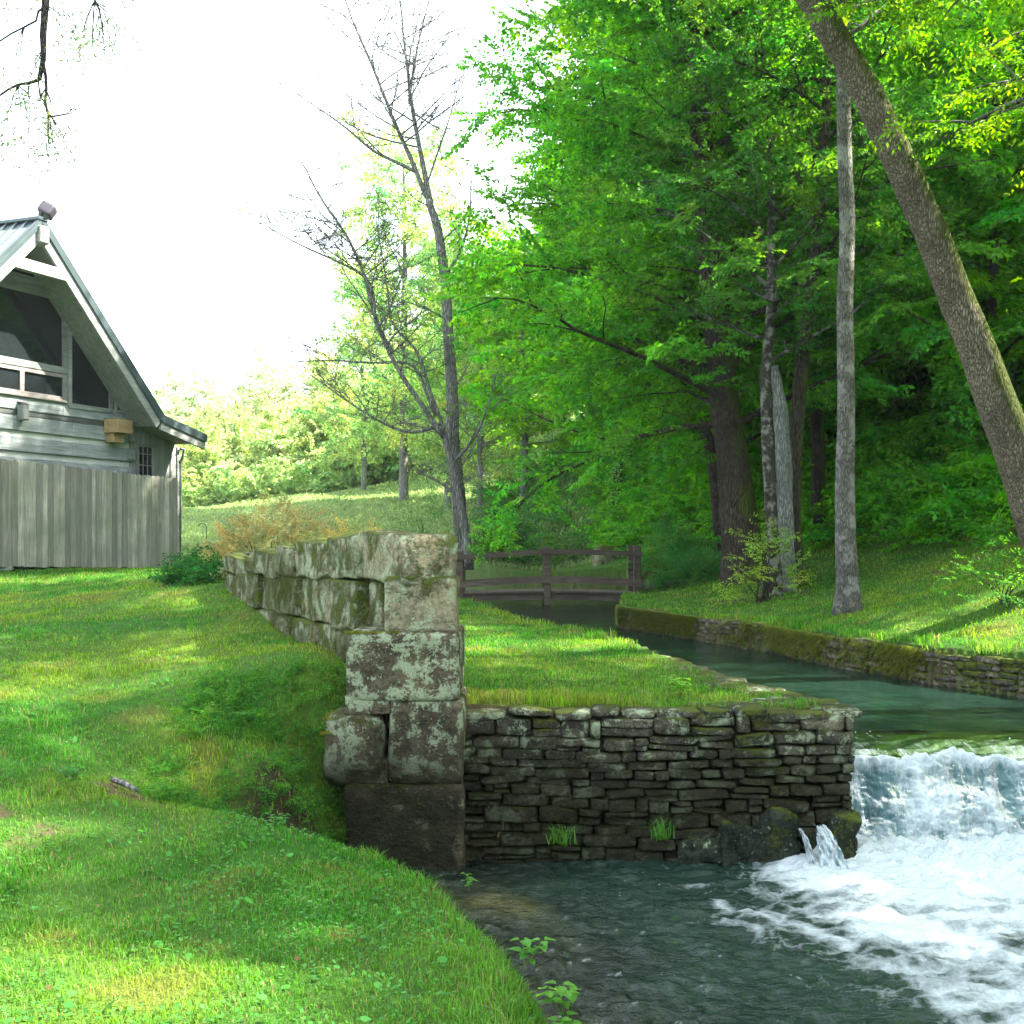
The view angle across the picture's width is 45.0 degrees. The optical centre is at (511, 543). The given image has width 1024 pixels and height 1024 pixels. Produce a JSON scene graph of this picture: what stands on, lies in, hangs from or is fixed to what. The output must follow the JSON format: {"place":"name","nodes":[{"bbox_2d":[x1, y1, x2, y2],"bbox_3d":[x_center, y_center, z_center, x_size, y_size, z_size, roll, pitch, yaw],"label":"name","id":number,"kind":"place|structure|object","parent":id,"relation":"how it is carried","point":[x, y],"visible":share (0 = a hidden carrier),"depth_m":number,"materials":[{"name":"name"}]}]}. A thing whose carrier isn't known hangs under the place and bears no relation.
{"place":"outdoors","nodes":[
{"label":"outdoors","id":0,"kind":"place"},
{"bbox_2d":[0,0,827,426],"label":"sky","id":1,"kind":"structure","parent":0,"point":[142,219],"materials":[{"name":"white"}]},
{"bbox_2d":[0,360,1023,1023],"bbox_3d":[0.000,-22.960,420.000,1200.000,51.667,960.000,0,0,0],"label":"ground","id":2,"kind":"structure","parent":0,"point":[538,914],"depth_m":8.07,"materials":[{"name":"green plant"}]},
{"bbox_2d":[0,566,12,570],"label":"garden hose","id":3,"kind":"object","parent":2,"relation":"on","point":[4,569],"visible":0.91,"depth_m":21.05,"materials":[{"name":"grey"}]},
{"bbox_2d":[55,763,85,780],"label":"weed plant","id":4,"kind":"object","parent":2,"relation":"on","point":[69,770],"visible":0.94,"depth_m":7.20,"materials":[{"name":"green plant"}]},
{"bbox_2d":[0,0,143,184],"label":"overhanging tree","id":5,"kind":"object","parent":2,"relation":"on","point":[44,9],"visible":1,"depth_m":9.50,"materials":[{"name":"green plant"}]},
{"bbox_2d":[0,458,176,570],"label":"picket fence","id":6,"kind":"object","parent":2,"relation":"on","point":[56,515],"visible":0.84,"depth_m":22.77,"materials":[{"name":"beige wood"}]},
{"bbox_2d":[0,216,207,569],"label":"cabin","id":7,"kind":"object","parent":2,"relation":"on","point":[70,375],"visible":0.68,"depth_m":22.55,"materials":[{"name":"grey wood"}]},
{"bbox_2d":[0,363,21,393],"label":"low window","id":8,"kind":"structure","parent":7,"relation":"in","point":[10,376],"depth_m":21.56,"materials":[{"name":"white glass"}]},
{"bbox_2d":[17,401,28,420],"bbox_3d":[-8.588,-2.341,21.717,0.158,0.330,0.160,0,0,22],"label":"wall lamp","id":9,"kind":"object","parent":7,"relation":"attached to","point":[23,411],"visible":1,"depth_m":21.65,"materials":[{"name":"grey plastic"}]},
{"bbox_2d":[0,280,67,373],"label":"picture window","id":10,"kind":"structure","parent":7,"relation":"in","point":[33,334],"depth_m":22.00,"materials":[{"name":"black glass"}]},
{"bbox_2d":[22,367,65,399],"bbox_3d":[-8.445,-2.877,22.276,0.047,0.468,1.090,0,0,22],"label":"low window","id":11,"kind":"structure","parent":7,"relation":"in","point":[39,383],"depth_m":22.29,"materials":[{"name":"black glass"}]},
{"bbox_2d":[37,200,56,220],"bbox_3d":[-8.021,-5.754,21.334,0.300,0.342,0.285,0,0,-9],"label":"flood lamp","id":12,"kind":"object","parent":7,"relation":"on","point":[47,209],"visible":1,"depth_m":21.23,"materials":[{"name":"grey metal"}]},
{"bbox_2d":[67,328,112,413],"bbox_3d":[-7.978,-3.350,23.427,0.047,1.651,1.238,0,0,22],"label":"side window","id":13,"kind":"structure","parent":7,"relation":"in","point":[85,389],"depth_m":23.25,"materials":[{"name":"black glass"}]},
{"bbox_2d":[103,417,133,443],"bbox_3d":[-7.603,-2.191,23.888,0.346,0.470,0.460,0,0,22],"label":"nest box","id":14,"kind":"object","parent":7,"relation":"attached to","point":[116,429],"visible":1,"depth_m":23.75,"materials":[{"name":"beige wood"}]},
{"bbox_2d":[114,402,122,412],"bbox_3d":[-7.665,-2.813,24.197,0.047,0.498,0.303,0,0,22],"label":"corner window","id":15,"kind":"structure","parent":7,"relation":"in","point":[116,408],"depth_m":24.06,"materials":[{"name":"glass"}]},
{"bbox_2d":[136,443,154,475],"bbox_3d":[-7.381,-1.663,24.887,0.047,0.697,0.540,0,0,22],"label":"small window","id":16,"kind":"structure","parent":7,"relation":"in","point":[145,453],"depth_m":24.91,"materials":[{"name":"grey glass"}]},
{"bbox_2d":[110,777,138,791],"bbox_3d":[-2.257,1.401,7.199,0.293,0.051,0.036,0,0,45],"label":"stick","id":17,"kind":"object","parent":2,"relation":"on","point":[124,783],"visible":1,"depth_m":7.18,"materials":[{"name":"grey wood"}]},
{"bbox_2d":[150,387,165,401],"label":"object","id":18,"kind":"object","parent":2,"relation":"on","point":[152,390],"visible":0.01,"depth_m":105.18,"materials":[{"name":"white"}]},
{"bbox_2d":[154,388,193,424],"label":"tree","id":19,"kind":"object","parent":2,"relation":"on","point":[175,410],"visible":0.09,"depth_m":94.60,"materials":[{"name":"green plant"}]},
{"bbox_2d":[153,362,214,422],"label":"tree","id":20,"kind":"object","parent":2,"relation":"on","point":[172,383],"visible":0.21,"depth_m":102.58,"materials":[{"name":"green plant"}]},
{"bbox_2d":[145,543,230,587],"bbox_3d":[-3.854,0.361,15.273,1.152,0.788,1.264,0,0,17],"label":"hydrangea bush","id":21,"kind":"object","parent":2,"relation":"on","point":[190,565],"visible":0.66,"depth_m":15.15,"materials":[{"name":"green plant"}]},
{"bbox_2d":[173,415,209,484],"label":"tree","id":22,"kind":"object","parent":2,"relation":"on","point":[176,418],"visible":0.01,"depth_m":84.53,"materials":[{"name":"green plant"}]},
{"bbox_2d":[176,408,233,502],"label":"tree","id":23,"kind":"object","parent":2,"relation":"on","point":[207,454],"visible":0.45,"depth_m":81.09,"materials":[{"name":"green plant"}]},
{"bbox_2d":[5,627,414,1008],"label":"fallen leaves","id":24,"kind":"object","parent":2,"relation":"on","point":[296,958],"visible":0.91,"depth_m":5.37,"materials":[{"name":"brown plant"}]},
{"bbox_2d":[180,370,247,476],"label":"tree","id":25,"kind":"object","parent":2,"relation":"on","point":[214,407],"visible":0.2,"depth_m":91.71,"materials":[{"name":"green plant"}]},
{"bbox_2d":[209,403,254,487],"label":"tree","id":26,"kind":"object","parent":2,"relation":"on","point":[235,443],"visible":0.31,"depth_m":90.57,"materials":[{"name":"green plant"}]},
{"bbox_2d":[117,654,359,851],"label":"weeds","id":27,"kind":"object","parent":2,"relation":"on","point":[236,694],"visible":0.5,"depth_m":8.47,"materials":[{"name":"green plant"}]},
{"bbox_2d":[221,386,259,471],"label":"tree","id":28,"kind":"object","parent":2,"relation":"on","point":[235,401],"visible":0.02,"depth_m":105.19,"materials":[{"name":"green plant"}]},
{"bbox_2d":[230,711,253,722],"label":"weed plant","id":29,"kind":"object","parent":2,"relation":"on","point":[243,712],"visible":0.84,"depth_m":8.58,"materials":[{"name":"green plant"}]},
{"bbox_2d":[231,346,296,455],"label":"tree","id":30,"kind":"object","parent":2,"relation":"on","point":[277,367],"visible":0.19,"depth_m":96.22,"materials":[{"name":"green plant"}]},
{"bbox_2d":[231,364,298,471],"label":"tree","id":31,"kind":"object","parent":2,"relation":"on","point":[255,409],"visible":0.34,"depth_m":86.47,"materials":[{"name":"green plant"}]},
{"bbox_2d":[186,491,349,578],"bbox_3d":[-3.120,0.086,16.021,2.410,1.548,2.338,0,0,0],"label":"azalea bush","id":32,"kind":"object","parent":2,"relation":"on","point":[233,539],"visible":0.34,"depth_m":15.70,"materials":[{"name":"orange plant"}]},
{"bbox_2d":[243,401,298,479],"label":"tree","id":33,"kind":"object","parent":2,"relation":"on","point":[268,420],"visible":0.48,"depth_m":81.89,"materials":[{"name":"green plant"}]},
{"bbox_2d":[0,598,542,1023],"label":"clover leaves","id":34,"kind":"object","parent":2,"relation":"on","point":[70,1004],"visible":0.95,"depth_m":5.28,"materials":[{"name":"green plant"}]},
{"bbox_2d":[256,360,298,434],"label":"tree","id":35,"kind":"object","parent":2,"relation":"on","point":[292,379],"visible":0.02,"depth_m":104.52,"materials":[{"name":"green plant"}]},
{"bbox_2d":[264,813,290,827],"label":"weed plant","id":36,"kind":"object","parent":2,"relation":"on","point":[279,819],"visible":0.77,"depth_m":6.89,"materials":[{"name":"green plant"}]},
{"bbox_2d":[277,389,336,481],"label":"tree","id":37,"kind":"object","parent":2,"relation":"on","point":[298,433],"visible":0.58,"depth_m":80.07,"materials":[{"name":"green plant"}]},
{"bbox_2d":[287,349,357,446],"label":"tree","id":38,"kind":"object","parent":2,"relation":"on","point":[313,382],"visible":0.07,"depth_m":95.92,"materials":[{"name":"green plant"}]},
{"bbox_2d":[307,389,351,471],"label":"tree","id":39,"kind":"object","parent":2,"relation":"on","point":[330,422],"visible":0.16,"depth_m":80.23,"materials":[{"name":"green plant"}]},
{"bbox_2d":[286,511,382,545],"bbox_3d":[-2.092,0.193,15.602,1.865,1.204,1.768,0,0,0],"label":"azalea bush","id":40,"kind":"object","parent":2,"relation":"on","point":[332,533],"visible":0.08,"depth_m":15.43,"materials":[{"name":"brown plant"}]},
{"bbox_2d":[220,529,466,881],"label":"retaining wall","id":41,"kind":"structure","parent":2,"relation":"on","point":[378,610],"depth_m":8.29,"materials":[{"name":"stone"}]},
{"bbox_2d":[294,250,421,490],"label":"tree","id":42,"kind":"object","parent":2,"relation":"on","point":[363,460],"visible":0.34,"depth_m":69.50,"materials":[{"name":"green plant"}]},
{"bbox_2d":[327,383,395,484],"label":"tree","id":43,"kind":"object","parent":2,"relation":"on","point":[339,457],"visible":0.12,"depth_m":75.50,"materials":[{"name":"green plant"}]},
{"bbox_2d":[223,132,520,569],"bbox_3d":[-3.303,-4.695,30.390,7.252,10.669,3.281,0,0,0],"label":"spreading tree","id":44,"kind":"object","parent":2,"relation":"on","point":[457,492],"visible":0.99,"depth_m":30.24,"materials":[{"name":"grey plant"}]},
{"bbox_2d":[166,371,581,507],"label":"wood edge brush","id":45,"kind":"object","parent":2,"relation":"on","point":[269,482],"visible":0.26,"depth_m":77.15,"materials":[{"name":"green plant"}]},
{"bbox_2d":[272,0,499,565],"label":"bare tree","id":46,"kind":"object","parent":2,"relation":"on","point":[452,427],"visible":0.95,"depth_m":30.91,"materials":[{"name":"grey plant"}]},
{"bbox_2d":[300,105,486,500],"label":"tree","id":47,"kind":"object","parent":2,"relation":"on","point":[404,197],"visible":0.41,"depth_m":59.33,"materials":[{"name":"green plant"}]},
{"bbox_2d":[373,335,418,441],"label":"tree","id":48,"kind":"object","parent":2,"relation":"on","point":[397,381],"depth_m":84.48,"materials":[{"name":"green plant"}]},
{"bbox_2d":[382,330,443,471],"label":"hill tree","id":49,"kind":"object","parent":2,"relation":"on","point":[414,411],"visible":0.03,"depth_m":75.68,"materials":[{"name":"green plant"}]},
{"bbox_2d":[390,478,487,565],"bbox_3d":[-1.880,-0.479,31.430,2.544,2.451,2.342,0,0,-19],"label":"shrub","id":50,"kind":"object","parent":2,"relation":"on","point":[433,515],"visible":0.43,"depth_m":31.44,"materials":[{"name":"green plant"}]},
{"bbox_2d":[181,409,702,570],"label":"meadow grass","id":51,"kind":"structure","parent":2,"relation":"on","point":[191,529],"depth_m":55.39,"materials":[{"name":"green plant"}]},
{"bbox_2d":[374,218,511,510],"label":"tree","id":52,"kind":"object","parent":2,"relation":"on","point":[434,375],"visible":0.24,"depth_m":55.57,"materials":[{"name":"green plant"}]},
{"bbox_2d":[408,242,529,456],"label":"hill tree","id":53,"kind":"object","parent":2,"relation":"on","point":[429,355],"visible":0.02,"depth_m":71.74,"materials":[{"name":"green plant"}]},
{"bbox_2d":[461,872,478,888],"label":"weed plant","id":54,"kind":"object","parent":2,"relation":"on","point":[469,882],"visible":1,"depth_m":7.59,"materials":[{"name":"green plant"}]},
{"bbox_2d":[408,219,551,517],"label":"tree","id":55,"kind":"object","parent":2,"relation":"on","point":[482,456],"visible":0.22,"depth_m":51.56,"materials":[{"name":"green plant"}]},
{"bbox_2d":[430,286,536,488],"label":"hill tree","id":56,"kind":"object","parent":2,"relation":"on","point":[503,443],"visible":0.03,"depth_m":61.91,"materials":[{"name":"green plant"}]},
{"bbox_2d":[473,497,530,552],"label":"laurel bush","id":57,"kind":"object","parent":2,"relation":"on","point":[525,534],"visible":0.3,"depth_m":40.43,"materials":[{"name":"green plant"}]},
{"bbox_2d":[437,211,594,504],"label":"hill tree","id":58,"kind":"object","parent":2,"relation":"on","point":[523,432],"visible":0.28,"depth_m":49.54,"materials":[{"name":"green plant"}]},
{"bbox_2d":[509,936,555,967],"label":"bramble plant","id":59,"kind":"object","parent":2,"relation":"on","point":[527,943],"visible":1,"depth_m":5.10,"materials":[{"name":"green plant"}]},
{"bbox_2d":[456,546,642,605],"bbox_3d":[0.246,0.785,30.735,6.292,1.493,1.730,0,0,0],"label":"footbridge","id":60,"kind":"object","parent":2,"relation":"on","point":[546,594],"visible":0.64,"depth_m":29.92,"materials":[{"name":"wood"}]},
{"bbox_2d":[491,108,622,405],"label":"hill tree","id":61,"kind":"object","parent":2,"relation":"on","point":[576,338],"depth_m":53.21,"materials":[{"name":"green plant"}]},
{"bbox_2d":[536,980,580,1016],"bbox_3d":[0.178,1.736,4.688,0.176,0.133,0.242,0,0,0],"label":"bramble plant","id":62,"kind":"object","parent":2,"relation":"on","point":[570,994],"visible":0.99,"depth_m":4.69,"materials":[{"name":"green plant"}]},
{"bbox_2d":[517,232,599,431],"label":"hill tree","id":63,"kind":"object","parent":2,"relation":"on","point":[564,419],"depth_m":69.88,"materials":[{"name":"green plant"}]},
{"bbox_2d":[547,1010,581,1023],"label":"bramble plant","id":64,"kind":"object","parent":2,"relation":"on","point":[564,1020],"visible":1,"depth_m":4.62,"materials":[{"name":"green plant"}]},
{"bbox_2d":[467,404,680,566],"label":"slope undergrowth","id":65,"kind":"object","parent":2,"relation":"on","point":[534,538],"visible":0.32,"depth_m":45.12,"materials":[{"name":"green plant"}]},
{"bbox_2d":[458,75,745,530],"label":"hill tree","id":66,"kind":"object","parent":2,"relation":"on","point":[549,406],"visible":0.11,"depth_m":41.15,"materials":[{"name":"green plant"}]},
{"bbox_2d":[592,545,622,565],"bbox_3d":[2.958,0.477,37.491,1.078,0.914,0.866,0,0,0],"label":"boulder","id":67,"kind":"object","parent":2,"relation":"on","point":[597,560],"visible":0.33,"depth_m":37.12,"materials":[{"name":"stone"}]},
{"bbox_2d":[533,17,686,233],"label":"hill tree","id":68,"kind":"object","parent":2,"relation":"on","point":[615,85],"depth_m":55.54,"materials":[{"name":"green plant"}]},
{"bbox_2d":[532,14,727,346],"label":"hill tree","id":69,"kind":"object","parent":2,"relation":"on","point":[540,229],"depth_m":41.83,"materials":[{"name":"green plant"}]},
{"bbox_2d":[459,594,825,709],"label":"island grass","id":70,"kind":"structure","parent":2,"relation":"on","point":[620,695],"depth_m":11.13,"materials":[{"name":"green plant"}]},
{"bbox_2d":[463,654,861,875],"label":"dry stone wall","id":71,"kind":"structure","parent":2,"relation":"on","point":[744,781],"depth_m":8.59,"materials":[{"name":"stone"}]},
{"bbox_2d":[541,821,577,845],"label":"grass tuft","id":72,"kind":"object","parent":71,"relation":"attached to","point":[565,838],"visible":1,"depth_m":8.46,"materials":[{"name":"green plant"}]},
{"bbox_2d":[639,816,680,840],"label":"grass tuft","id":73,"kind":"object","parent":71,"relation":"attached to","point":[659,834],"visible":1,"depth_m":8.46,"materials":[{"name":"green plant"}]},
{"bbox_2d":[491,0,836,558],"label":"maple tree","id":74,"kind":"object","parent":2,"relation":"on","point":[544,44],"visible":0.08,"depth_m":30.90,"materials":[{"name":"green plant"}]},
{"bbox_2d":[613,508,717,590],"bbox_3d":[3.957,0.174,31.471,2.802,2.204,2.398,0,0,17],"label":"streamside bush","id":75,"kind":"object","parent":2,"relation":"on","point":[676,534],"visible":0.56,"depth_m":31.18,"materials":[{"name":"green plant"}]},
{"bbox_2d":[660,580,688,585],"bbox_3d":[4.489,0.906,30.050,0.289,0.276,2.444,0,0,-35],"label":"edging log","id":76,"kind":"object","parent":2,"relation":"on","point":[663,582],"visible":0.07,"depth_m":30.74,"materials":[{"name":"grey wood"}]},
{"bbox_2d":[662,674,692,697],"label":"weed plant","id":77,"kind":"object","parent":2,"relation":"on","point":[678,683],"visible":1,"depth_m":9.58,"materials":[{"name":"green plant"}]},
{"bbox_2d":[642,540,720,588],"bbox_3d":[4.334,0.584,29.479,2.528,1.379,2.257,0,0,0],"label":"streamside bush","id":78,"kind":"object","parent":2,"relation":"on","point":[672,562],"visible":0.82,"depth_m":29.30,"materials":[{"name":"green plant"}]},
{"bbox_2d":[534,49,900,468],"bbox_3d":[5.036,-6.235,32.076,9.293,13.527,7.833,0,0,36],"label":"hill tree","id":79,"kind":"object","parent":2,"relation":"on","point":[755,429],"visible":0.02,"depth_m":31.71,"materials":[{"name":"green plant"}]},
{"bbox_2d":[418,0,1023,586],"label":"beech tree","id":80,"kind":"object","parent":2,"relation":"on","point":[716,386],"visible":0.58,"depth_m":23.91,"materials":[{"name":"green plant"}]},
{"bbox_2d":[707,508,815,606],"bbox_3d":[4.168,0.241,20.412,1.696,1.662,2.005,0,0,38],"label":"sapling bush","id":81,"kind":"object","parent":2,"relation":"on","point":[764,580],"visible":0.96,"depth_m":20.24,"materials":[{"name":"green plant"}]},
{"bbox_2d":[567,0,958,596],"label":"young tree","id":82,"kind":"object","parent":2,"relation":"on","point":[769,296],"visible":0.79,"depth_m":21.31,"materials":[{"name":"green plant"}]},
{"bbox_2d":[771,365,796,591],"bbox_3d":[4.738,-1.063,21.590,0.488,4.115,0.338,0,0,0],"label":"pale snag","id":83,"kind":"object","parent":2,"relation":"on","point":[784,468],"visible":0.77,"depth_m":21.47,"materials":[{"name":"grey plant"}]},
{"bbox_2d":[563,174,1023,556],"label":"undergrowth","id":84,"kind":"object","parent":2,"relation":"on","point":[888,487],"visible":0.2,"depth_m":26.46,"materials":[{"name":"green plant"}]},
{"bbox_2d":[653,5,937,409],"bbox_3d":[7.687,-11.490,34.942,10.234,18.169,12.212,0,0,4],"label":"hill tree","id":85,"kind":"object","parent":2,"relation":"on","point":[809,117],"depth_m":32.57,"materials":[{"name":"green plant"}]},
{"bbox_2d":[608,0,983,616],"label":"straight tree","id":86,"kind":"object","parent":2,"relation":"on","point":[847,597],"visible":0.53,"depth_m":16.93,"materials":[{"name":"grey plant"}]},
{"bbox_2d":[578,0,1021,544],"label":"hill tree","id":87,"kind":"object","parent":2,"relation":"on","point":[818,364],"visible":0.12,"depth_m":26.85,"materials":[{"name":"green plant"}]},
{"bbox_2d":[605,0,1023,587],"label":"ridged tree","id":88,"kind":"object","parent":2,"relation":"on","point":[822,117],"visible":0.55,"depth_m":21.49,"materials":[{"name":"green plant"}]},
{"bbox_2d":[614,604,1023,697],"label":"bank wall","id":89,"kind":"structure","parent":2,"relation":"on","point":[788,638],"depth_m":14.81,"materials":[{"name":"stone"}]},
{"bbox_2d":[619,498,1023,655],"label":"bank grass","id":90,"kind":"structure","parent":2,"relation":"on","point":[628,598],"depth_m":18.07,"materials":[{"name":"green plant"}]},
{"bbox_2d":[683,0,1023,552],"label":"leaning tree","id":91,"kind":"object","parent":2,"relation":"on","point":[999,408],"visible":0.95,"depth_m":13.59,"materials":[{"name":"brown plant"}]},
{"bbox_2d":[787,0,1023,429],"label":"hill tree","id":92,"kind":"object","parent":2,"relation":"on","point":[907,380],"visible":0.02,"depth_m":28.95,"materials":[{"name":"green plant"}]},
{"bbox_2d":[793,0,1023,195],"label":"lit tree","id":93,"kind":"object","parent":2,"relation":"on","point":[981,125],"visible":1,"depth_m":12.93,"materials":[{"name":"green plant"}]},
{"bbox_2d":[812,0,1023,466],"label":"hill tree","id":94,"kind":"object","parent":2,"relation":"on","point":[967,189],"visible":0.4,"depth_m":23.65,"materials":[{"name":"green plant"}]},
{"bbox_2d":[903,1,1023,176],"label":"hill tree","id":95,"kind":"object","parent":2,"relation":"on","point":[998,9],"visible":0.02,"depth_m":31.30,"materials":[{"name":"green plant"}]},
{"bbox_2d":[932,517,1023,607],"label":"sapling bush","id":96,"kind":"object","parent":2,"relation":"on","point":[1004,597],"visible":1,"depth_m":14.17,"materials":[{"name":"green plant"}]},
{"bbox_2d":[953,0,1023,291],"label":"hill tree","id":97,"kind":"object","parent":2,"relation":"on","point":[1021,130],"visible":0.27,"depth_m":23.62,"materials":[{"name":"green plant"}]},
{"bbox_2d":[641,571,659,591],"bbox_3d":[3.394,0.924,30.584,0.566,0.519,0.535,0,0,0],"label":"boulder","id":98,"kind":"object","parent":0,"point":[644,580],"visible":0.39,"depth_m":30.36,"materials":[{"name":"stone"}]},
{"bbox_2d":[412,831,1023,1023],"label":"pool water","id":99,"kind":"structure","parent":0,"point":[911,933],"depth_m":7.03,"materials":[{"name":"teal liquid"}]},
{"bbox_2d":[798,828,816,867],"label":"spout water","id":100,"kind":"structure","parent":99,"relation":"on","point":[808,851],"depth_m":8.32,"materials":[{"name":"white liquid"}]},
{"bbox_2d":[814,824,847,868],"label":"spout water","id":101,"kind":"structure","parent":99,"relation":"on","point":[831,855],"depth_m":8.32,"materials":[{"name":"white liquid"}]},
{"bbox_2d":[855,731,1021,859],"bbox_3d":[4.256,1.815,8.823,3.893,0.903,0.958,0,0,0],"label":"water spray","id":102,"kind":"object","parent":99,"relation":"on","point":[934,816],"visible":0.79,"depth_m":8.83,"materials":[{"name":"white liquid"}]},
{"bbox_2d":[473,600,1023,730],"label":"stream water","id":103,"kind":"structure","parent":0,"point":[882,703],"depth_m":13.33,"materials":[{"name":"teal liquid"}]},
{"bbox_2d":[849,731,1023,840],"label":"waterfall water","id":104,"kind":"structure","parent":0,"point":[917,787],"depth_m":9.12,"materials":[{"name":"white liquid"}]}
]}

